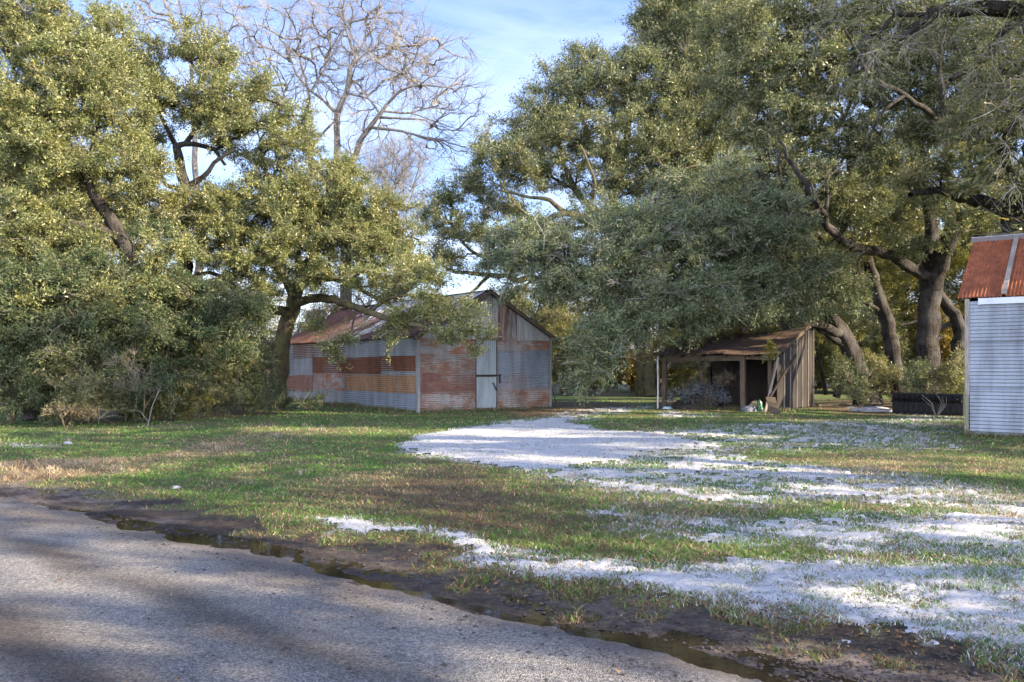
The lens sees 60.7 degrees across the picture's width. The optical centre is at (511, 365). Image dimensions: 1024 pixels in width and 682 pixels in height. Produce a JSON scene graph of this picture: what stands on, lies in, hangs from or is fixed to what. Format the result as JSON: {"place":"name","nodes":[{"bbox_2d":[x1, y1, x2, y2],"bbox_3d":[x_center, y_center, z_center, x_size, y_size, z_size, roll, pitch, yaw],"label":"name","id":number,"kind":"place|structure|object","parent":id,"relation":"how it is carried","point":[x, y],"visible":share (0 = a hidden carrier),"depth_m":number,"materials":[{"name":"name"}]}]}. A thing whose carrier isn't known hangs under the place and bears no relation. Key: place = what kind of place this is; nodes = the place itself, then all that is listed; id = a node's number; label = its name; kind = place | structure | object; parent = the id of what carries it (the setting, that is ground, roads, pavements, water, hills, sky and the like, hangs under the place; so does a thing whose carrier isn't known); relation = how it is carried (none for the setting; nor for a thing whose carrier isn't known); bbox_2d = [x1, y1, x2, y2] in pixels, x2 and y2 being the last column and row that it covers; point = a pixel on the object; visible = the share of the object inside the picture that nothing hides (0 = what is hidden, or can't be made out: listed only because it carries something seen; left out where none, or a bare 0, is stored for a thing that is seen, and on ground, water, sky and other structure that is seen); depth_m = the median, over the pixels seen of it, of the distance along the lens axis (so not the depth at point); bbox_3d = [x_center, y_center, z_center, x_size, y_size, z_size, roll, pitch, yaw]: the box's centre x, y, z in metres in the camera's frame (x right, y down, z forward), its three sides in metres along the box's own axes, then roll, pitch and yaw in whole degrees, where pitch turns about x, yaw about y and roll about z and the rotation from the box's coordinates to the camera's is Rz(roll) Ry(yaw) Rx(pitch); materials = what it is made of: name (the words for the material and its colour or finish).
{"place":"outdoors","nodes":[
{"label":"outdoors","id":0,"kind":"place"},
{"bbox_2d":[0,497,761,681],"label":"road","id":1,"kind":"structure","parent":0,"point":[194,609],"depth_m":5.32,"materials":[{"name":"grey asphalt"}]},
{"bbox_2d":[0,367,1023,681],"bbox_3d":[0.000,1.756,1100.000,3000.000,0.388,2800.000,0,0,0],"label":"ground","id":2,"kind":"structure","parent":0,"point":[252,521],"depth_m":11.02,"materials":[{"name":"green plant"}]},
{"bbox_2d":[0,321,86,425],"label":"shrub","id":3,"kind":"object","parent":2,"relation":"on","point":[26,391],"visible":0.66,"depth_m":23.20,"materials":[{"name":"green plant"}]},
{"bbox_2d":[0,121,138,405],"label":"live oak","id":4,"kind":"object","parent":2,"relation":"on","point":[79,217],"visible":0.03,"depth_m":35.27,"materials":[{"name":"green plant"}]},
{"bbox_2d":[5,312,141,422],"bbox_3d":[-12.161,0.006,24.320,4.133,3.202,3.060,0,0,25],"label":"shrub","id":5,"kind":"object","parent":2,"relation":"on","point":[82,397],"visible":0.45,"depth_m":23.51,"materials":[{"name":"green plant"}]},
{"bbox_2d":[40,397,116,427],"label":"shrub","id":6,"kind":"object","parent":2,"relation":"on","point":[70,409],"visible":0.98,"depth_m":22.63,"materials":[{"name":"green plant"}]},
{"bbox_2d":[3,112,166,385],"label":"live oak","id":7,"kind":"object","parent":2,"relation":"on","point":[116,249],"visible":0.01,"depth_m":47.24,"materials":[{"name":"green plant"}]},
{"bbox_2d":[0,208,203,419],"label":"live oak","id":8,"kind":"object","parent":2,"relation":"on","point":[79,268],"visible":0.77,"depth_m":23.99,"materials":[{"name":"green plant"}]},
{"bbox_2d":[0,0,209,417],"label":"live oak","id":9,"kind":"object","parent":2,"relation":"on","point":[41,145],"visible":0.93,"depth_m":25.28,"materials":[{"name":"green plant"}]},
{"bbox_2d":[68,323,181,421],"bbox_3d":[-10.939,0.095,24.786,3.694,3.029,3.157,0,0,31],"label":"shrub","id":10,"kind":"object","parent":2,"relation":"on","point":[166,384],"visible":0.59,"depth_m":24.47,"materials":[{"name":"green plant"}]},
{"bbox_2d":[102,340,167,422],"bbox_3d":[-10.436,0.424,24.114,1.557,2.356,2.115,0,0,0],"label":"shrub","id":11,"kind":"object","parent":2,"relation":"on","point":[136,372],"visible":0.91,"depth_m":23.96,"materials":[{"name":"green plant"}]},
{"bbox_2d":[127,387,160,425],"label":"dry stalk","id":12,"kind":"object","parent":2,"relation":"on","point":[150,411],"visible":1,"depth_m":23.20,"materials":[{"name":"plant"}]},
{"bbox_2d":[103,382,221,420],"bbox_3d":[-10.261,1.096,25.703,3.337,1.358,2.142,0,0,-23],"label":"shrub","id":13,"kind":"object","parent":2,"relation":"on","point":[209,400],"visible":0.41,"depth_m":25.79,"materials":[{"name":"green plant"}]},
{"bbox_2d":[117,0,274,280],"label":"bare tree","id":14,"kind":"object","parent":2,"relation":"on","point":[195,173],"visible":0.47,"depth_m":51.80,"materials":[{"name":"brown plant"}]},
{"bbox_2d":[110,256,287,412],"bbox_3d":[-10.089,-0.868,27.427,5.560,5.182,5.587,0,0,0],"label":"live oak","id":15,"kind":"object","parent":2,"relation":"on","point":[206,310],"visible":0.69,"depth_m":26.54,"materials":[{"name":"green plant"}]},
{"bbox_2d":[138,329,263,420],"bbox_3d":[-9.619,0.141,26.768,3.432,3.207,4.560,0,0,0],"label":"shrub","id":16,"kind":"object","parent":2,"relation":"on","point":[200,385],"visible":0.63,"depth_m":26.45,"materials":[{"name":"green plant"}]},
{"bbox_2d":[71,0,334,389],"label":"live oak","id":17,"kind":"object","parent":2,"relation":"on","point":[214,108],"visible":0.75,"depth_m":30.63,"materials":[{"name":"green plant"}]},
{"bbox_2d":[165,267,292,381],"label":"tree","id":18,"kind":"object","parent":2,"relation":"on","point":[273,316],"visible":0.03,"depth_m":65.40,"materials":[{"name":"green plant"}]},
{"bbox_2d":[206,315,275,393],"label":"shrub","id":19,"kind":"object","parent":2,"relation":"on","point":[270,345],"visible":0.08,"depth_m":42.93,"materials":[{"name":"green plant"}]},
{"bbox_2d":[210,328,285,414],"bbox_3d":[-8.900,0.188,29.155,2.762,3.267,3.579,0,0,0],"label":"shrub","id":20,"kind":"object","parent":2,"relation":"on","point":[254,377],"visible":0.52,"depth_m":28.52,"materials":[{"name":"green plant"}]},
{"bbox_2d":[249,322,300,379],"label":"shrub","id":21,"kind":"object","parent":2,"relation":"on","point":[274,331],"visible":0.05,"depth_m":46.46,"materials":[{"name":"green plant"}]},
{"bbox_2d":[242,375,329,411],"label":"shrub","id":22,"kind":"object","parent":2,"relation":"on","point":[311,401],"visible":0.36,"depth_m":31.09,"materials":[{"name":"green plant"}]},
{"bbox_2d":[147,144,501,407],"bbox_3d":[-6.019,-3.280,30.767,13.409,10.198,6.999,0,0,15],"label":"live oak","id":23,"kind":"object","parent":2,"relation":"on","point":[291,219],"visible":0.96,"depth_m":30.26,"materials":[{"name":"olive green leaves"},{"name":"grey twig"},{"name":"dark brown bark"}]},
{"bbox_2d":[296,296,361,332],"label":"tree","id":24,"kind":"object","parent":2,"relation":"on","point":[320,309],"visible":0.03,"depth_m":73.80,"materials":[{"name":"green plant"}]},
{"bbox_2d":[205,0,505,307],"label":"bare tree","id":25,"kind":"object","parent":2,"relation":"on","point":[390,48],"visible":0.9,"depth_m":49.04,"materials":[{"name":"brown plant"}]},
{"bbox_2d":[293,278,427,335],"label":"shrub","id":26,"kind":"object","parent":2,"relation":"on","point":[359,298],"visible":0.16,"depth_m":46.64,"materials":[{"name":"green plant"}]},
{"bbox_2d":[344,119,447,300],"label":"bare tree","id":27,"kind":"object","parent":2,"relation":"on","point":[388,177],"visible":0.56,"depth_m":57.52,"materials":[{"name":"brown plant"}]},
{"bbox_2d":[287,290,559,412],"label":"barn","id":28,"kind":"structure","parent":2,"relation":"on","point":[512,368],"depth_m":32.30,"materials":[{"name":"grey metal"}]},
{"bbox_2d":[351,291,484,338],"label":"roof snow","id":29,"kind":"structure","parent":28,"relation":"on","point":[378,309],"depth_m":34.46,"materials":[{"name":"white snow"}]},
{"bbox_2d":[475,337,501,408],"bbox_3d":[-0.832,0.268,31.694,1.163,2.605,0.101,0,0,-35],"label":"door","id":30,"kind":"structure","parent":28,"relation":"in","point":[486,375],"depth_m":31.69,"materials":[{"name":"grey metal"}]},
{"bbox_2d":[52,505,859,681],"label":"puddle water","id":31,"kind":"structure","parent":2,"relation":"on","point":[674,647],"depth_m":5.61,"materials":[{"name":"black liquid"}]},
{"bbox_2d":[0,417,967,520],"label":"straw tufts","id":32,"kind":"object","parent":2,"relation":"on","point":[301,473],"visible":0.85,"depth_m":13.38,"materials":[{"name":"beige plant"}]},
{"bbox_2d":[0,400,1023,681],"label":"fallen leaves","id":33,"kind":"object","parent":2,"relation":"on","point":[600,554],"visible":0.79,"depth_m":7.36,"materials":[{"name":"brown plant"}]},
{"bbox_2d":[0,481,1023,681],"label":"mud crumbs","id":34,"kind":"object","parent":2,"relation":"on","point":[849,662],"visible":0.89,"depth_m":5.25,"materials":[{"name":"brown soil"}]},
{"bbox_2d":[6,407,1023,649],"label":"snow","id":35,"kind":"structure","parent":2,"relation":"on","point":[583,443],"depth_m":8.64,"materials":[{"name":"white snow"}]},
{"bbox_2d":[507,281,604,332],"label":"tree","id":36,"kind":"object","parent":2,"relation":"on","point":[532,312],"visible":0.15,"depth_m":67.91,"materials":[{"name":"green plant"}]},
{"bbox_2d":[546,314,578,391],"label":"sapling","id":37,"kind":"object","parent":2,"relation":"on","point":[555,352],"visible":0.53,"depth_m":46.93,"materials":[{"name":"green plant"}]},
{"bbox_2d":[535,295,597,394],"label":"shrub","id":38,"kind":"object","parent":2,"relation":"on","point":[561,318],"visible":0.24,"depth_m":49.08,"materials":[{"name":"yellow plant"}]},
{"bbox_2d":[548,318,589,391],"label":"sapling","id":39,"kind":"object","parent":2,"relation":"on","point":[565,344],"visible":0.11,"depth_m":47.95,"materials":[{"name":"green plant"}]},
{"bbox_2d":[409,0,772,395],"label":"live oak","id":40,"kind":"object","parent":2,"relation":"on","point":[662,140],"visible":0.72,"depth_m":42.65,"materials":[{"name":"green plant"}]},
{"bbox_2d":[566,313,630,391],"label":"shrub","id":41,"kind":"object","parent":2,"relation":"on","point":[594,388],"visible":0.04,"depth_m":54.70,"materials":[{"name":"green plant"}]},
{"bbox_2d":[574,291,662,384],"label":"tree","id":42,"kind":"object","parent":2,"relation":"on","point":[594,308],"visible":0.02,"depth_m":71.43,"materials":[{"name":"green plant"}]},
{"bbox_2d":[598,325,667,391],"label":"shrub","id":43,"kind":"object","parent":2,"relation":"on","point":[630,376],"visible":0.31,"depth_m":53.05,"materials":[{"name":"green plant"}]},
{"bbox_2d":[288,398,1023,439],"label":"weeds","id":44,"kind":"object","parent":2,"relation":"on","point":[973,434],"visible":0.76,"depth_m":31.04,"materials":[{"name":"green plant"}]},
{"bbox_2d":[657,357,658,407],"bbox_3d":[5.521,0.650,33.112,0.075,2.001,0.085,0,0,0],"label":"pipe","id":45,"kind":"object","parent":2,"relation":"on","point":[657,382],"visible":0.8,"depth_m":33.08,"materials":[{"name":"grey metal"}]},
{"bbox_2d":[631,325,697,393],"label":"shrub","id":46,"kind":"object","parent":2,"relation":"on","point":[671,375],"visible":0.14,"depth_m":49.32,"materials":[{"name":"green plant"}]},
{"bbox_2d":[471,145,883,408],"bbox_3d":[7.549,-3.163,30.864,17.956,9.811,6.052,0,0,-20],"label":"live oak","id":47,"kind":"object","parent":2,"relation":"on","point":[658,296],"visible":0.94,"depth_m":29.02,"materials":[{"name":"green plant"}]},
{"bbox_2d":[656,324,706,393],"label":"shrub","id":48,"kind":"object","parent":2,"relation":"on","point":[678,365],"visible":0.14,"depth_m":46.70,"materials":[{"name":"green plant"}]},
{"bbox_2d":[671,391,724,409],"bbox_3d":[6.972,1.270,32.674,2.085,0.680,1.758,0,0,0],"label":"brush heap","id":49,"kind":"object","parent":2,"relation":"on","point":[696,404],"visible":0.67,"depth_m":32.22,"materials":[{"name":"wood"}]},
{"bbox_2d":[667,377,731,405],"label":"shrub","id":50,"kind":"object","parent":2,"relation":"on","point":[723,396],"visible":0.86,"depth_m":32.41,"materials":[{"name":"grey plant"}]},
{"bbox_2d":[632,188,790,310],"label":"live oak","id":51,"kind":"object","parent":2,"relation":"on","point":[686,248],"visible":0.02,"depth_m":59.77,"materials":[{"name":"green plant"}]},
{"bbox_2d":[657,318,817,408],"bbox_3d":[8.732,-0.179,33.576,4.640,3.660,4.981,0,0,35],"label":"lean to shed","id":52,"kind":"object","parent":2,"relation":"on","point":[753,378],"visible":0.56,"depth_m":32.90,"materials":[{"name":"rusty corrugated metal"},{"name":"weathered timber"},{"name":"dark timber"}]},
{"bbox_2d":[692,338,737,402],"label":"vine","id":53,"kind":"object","parent":52,"relation":"attached to","point":[713,378],"visible":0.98,"depth_m":32.32,"materials":[{"name":"green plant"}]},
{"bbox_2d":[653,316,782,355],"bbox_3d":[7.904,-1.223,33.564,5.267,1.816,2.320,0,0,0],"label":"vine","id":54,"kind":"object","parent":52,"relation":"on","point":[774,328],"visible":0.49,"depth_m":33.15,"materials":[{"name":"green plant"}]},
{"bbox_2d":[664,321,786,355],"bbox_3d":[8.431,-1.050,33.579,5.726,1.703,2.342,0,0,-8],"label":"dead vine","id":55,"kind":"object","parent":52,"relation":"on","point":[679,345],"visible":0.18,"depth_m":33.14,"materials":[{"name":"brown plant"}]},
{"bbox_2d":[760,338,778,363],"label":"vine","id":56,"kind":"object","parent":52,"relation":"hanging from","point":[770,344],"visible":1,"depth_m":30.10,"materials":[{"name":"green plant"}]},
{"bbox_2d":[769,354,796,396],"bbox_3d":[9.333,0.375,30.235,0.982,1.603,0.138,0,0,12],"label":"plank","id":57,"kind":"object","parent":52,"relation":"on","point":[782,375],"visible":0.94,"depth_m":30.20,"materials":[{"name":"wood"}]},
{"bbox_2d":[740,405,756,411],"bbox_3d":[8.278,1.475,30.635,0.571,0.269,0.481,0,0,0],"label":"bucket lid","id":58,"kind":"object","parent":2,"relation":"on","point":[747,408],"visible":0.98,"depth_m":30.49,"materials":[{"name":"grey plastic"}]},
{"bbox_2d":[750,400,757,408],"bbox_3d":[8.604,1.399,30.947,0.543,0.423,0.440,0,0,0],"label":"sack","id":59,"kind":"object","parent":2,"relation":"on","point":[753,403],"visible":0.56,"depth_m":30.86,"materials":[{"name":"beige fabric"}]},
{"bbox_2d":[757,398,762,411],"bbox_3d":[8.680,1.371,30.668,0.249,0.477,0.253,0,0,0],"label":"plastic bag","id":60,"kind":"object","parent":2,"relation":"on","point":[759,405],"visible":0.98,"depth_m":30.60,"materials":[{"name":"green plastic"}]},
{"bbox_2d":[764,358,778,411],"bbox_3d":[9.007,0.650,30.357,0.575,1.921,0.088,0,0,-14],"label":"pole","id":61,"kind":"object","parent":2,"relation":"on","point":[772,380],"visible":0.78,"depth_m":30.34,"materials":[{"name":"grey wood"}]},
{"bbox_2d":[766,397,779,413],"bbox_3d":[8.850,1.330,29.688,0.320,0.526,0.823,0,0,5],"label":"board","id":62,"kind":"object","parent":2,"relation":"on","point":[772,405],"visible":0.98,"depth_m":29.65,"materials":[{"name":"brown wood"}]},
{"bbox_2d":[779,310,831,391],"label":"shrub","id":63,"kind":"object","parent":2,"relation":"on","point":[819,384],"visible":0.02,"depth_m":53.93,"materials":[{"name":"green plant"}]},
{"bbox_2d":[814,329,827,394],"bbox_3d":[13.826,-0.543,39.918,2.381,3.759,2.984,0,0,-21],"label":"sapling","id":64,"kind":"object","parent":2,"relation":"on","point":[817,335],"visible":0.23,"depth_m":39.93,"materials":[{"name":"green wood"}]},
{"bbox_2d":[814,403,845,405],"bbox_3d":[12.650,1.550,35.005,1.892,0.100,0.100,0,0,-28],"label":"timber rail","id":65,"kind":"object","parent":2,"relation":"on","point":[832,404],"visible":0.8,"depth_m":34.99,"materials":[{"name":"brown wood"}]},
{"bbox_2d":[814,290,866,389],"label":"shrub","id":66,"kind":"object","parent":2,"relation":"on","point":[825,353],"visible":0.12,"depth_m":51.24,"materials":[{"name":"green plant"}]},
{"bbox_2d":[767,239,913,388],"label":"tree","id":67,"kind":"object","parent":2,"relation":"on","point":[858,292],"visible":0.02,"depth_m":61.02,"materials":[{"name":"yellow plant"}]},
{"bbox_2d":[821,308,873,398],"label":"sapling","id":68,"kind":"object","parent":2,"relation":"on","point":[856,331],"visible":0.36,"depth_m":41.91,"materials":[{"name":"green plant"}]},
{"bbox_2d":[675,0,1023,392],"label":"live oak","id":69,"kind":"object","parent":2,"relation":"on","point":[774,63],"visible":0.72,"depth_m":32.68,"materials":[{"name":"green plant"}]},
{"bbox_2d":[825,352,882,406],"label":"shrub","id":70,"kind":"object","parent":2,"relation":"on","point":[845,376],"visible":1,"depth_m":33.86,"materials":[{"name":"green plant"}]},
{"bbox_2d":[757,163,980,390],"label":"live oak","id":71,"kind":"object","parent":2,"relation":"on","point":[897,287],"visible":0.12,"depth_m":52.59,"materials":[{"name":"green plant"}]},
{"bbox_2d":[798,146,941,401],"bbox_3d":[15.198,-4.240,38.778,8.758,11.895,5.088,0,0,-25],"label":"live oak","id":72,"kind":"object","parent":2,"relation":"on","point":[892,348],"visible":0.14,"depth_m":38.72,"materials":[{"name":"green plant"}]},
{"bbox_2d":[848,406,891,411],"bbox_3d":[12.832,1.522,31.120,1.776,0.176,0.681,0,0,0],"label":"plastic sheet","id":73,"kind":"object","parent":2,"relation":"on","point":[873,409],"visible":0.93,"depth_m":30.90,"materials":[{"name":"white plastic"}]},
{"bbox_2d":[830,290,912,393],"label":"shrub","id":74,"kind":"object","parent":2,"relation":"on","point":[874,339],"visible":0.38,"depth_m":48.68,"materials":[{"name":"green plant"}]},
{"bbox_2d":[861,348,905,404],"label":"shrub","id":75,"kind":"object","parent":2,"relation":"on","point":[883,379],"visible":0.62,"depth_m":35.90,"materials":[{"name":"green plant"}]},
{"bbox_2d":[878,287,940,391],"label":"shrub","id":76,"kind":"object","parent":2,"relation":"on","point":[910,328],"visible":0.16,"depth_m":51.50,"materials":[{"name":"green plant"}]},
{"bbox_2d":[861,225,962,326],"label":"tree","id":77,"kind":"object","parent":2,"relation":"on","point":[917,293],"visible":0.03,"depth_m":63.77,"materials":[{"name":"yellow plant"}]},
{"bbox_2d":[805,0,1023,218],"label":"live oak","id":78,"kind":"object","parent":2,"relation":"on","point":[1013,10],"visible":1,"depth_m":17.66,"materials":[{"name":"green plant"}]},
{"bbox_2d":[893,356,950,392],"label":"shrub","id":79,"kind":"object","parent":2,"relation":"on","point":[913,384],"visible":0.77,"depth_m":34.34,"materials":[{"name":"green plant"}]},
{"bbox_2d":[891,392,964,415],"bbox_3d":[13.838,1.248,29.003,0.650,0.705,2.388,0,0,-39],"label":"truck bed liner","id":80,"kind":"object","parent":2,"relation":"on","point":[910,403],"visible":0.92,"depth_m":28.85,"materials":[{"name":"black plastic"}]},
{"bbox_2d":[922,394,946,417],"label":"dead branch","id":81,"kind":"object","parent":2,"relation":"on","point":[938,413],"visible":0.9,"depth_m":26.84,"materials":[{"name":"wood"}]},
{"bbox_2d":[905,297,964,393],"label":"shrub","id":82,"kind":"object","parent":2,"relation":"on","point":[946,336],"visible":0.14,"depth_m":48.29,"materials":[{"name":"green plant"}]},
{"bbox_2d":[915,344,964,393],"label":"shrub","id":83,"kind":"object","parent":2,"relation":"on","point":[957,378],"visible":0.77,"depth_m":33.17,"materials":[{"name":"green plant"}]},
{"bbox_2d":[880,26,1023,233],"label":"live oak","id":84,"kind":"object","parent":2,"relation":"on","point":[918,173],"visible":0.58,"depth_m":26.64,"materials":[{"name":"green plant"}]},
{"bbox_2d":[939,272,964,337],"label":"shrub","id":85,"kind":"object","parent":2,"relation":"on","point":[957,302],"visible":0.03,"depth_m":52.48,"materials":[{"name":"plant"}]},
{"bbox_2d":[943,269,964,315],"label":"tree","id":86,"kind":"object","parent":2,"relation":"on","point":[960,278],"depth_m":61.40,"materials":[{"name":"green plant"}]},
{"bbox_2d":[897,163,1016,400],"bbox_3d":[21.643,-4.115,40.329,7.829,11.626,6.062,0,0,0],"label":"live oak","id":87,"kind":"object","parent":2,"relation":"on","point":[959,261],"visible":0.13,"depth_m":39.81,"materials":[{"name":"green plant"}]},
{"bbox_2d":[905,85,1023,245],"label":"live oak","id":88,"kind":"object","parent":2,"relation":"on","point":[979,169],"visible":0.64,"depth_m":25.95,"materials":[{"name":"green plant"}]},
{"bbox_2d":[954,169,1003,274],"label":"live oak","id":89,"kind":"object","parent":2,"relation":"on","point":[982,209],"visible":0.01,"depth_m":50.65,"materials":[{"name":"green plant"}]},
{"bbox_2d":[958,233,1023,436],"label":"metal shed","id":90,"kind":"structure","parent":2,"relation":"on","point":[991,292],"depth_m":19.60,"materials":[{"name":"silver metal"}]},
{"bbox_2d":[0,0,1023,364],"label":"sky","id":91,"kind":"structure","parent":0,"point":[511,31],"materials":[{"name":"blue"}]}
]}

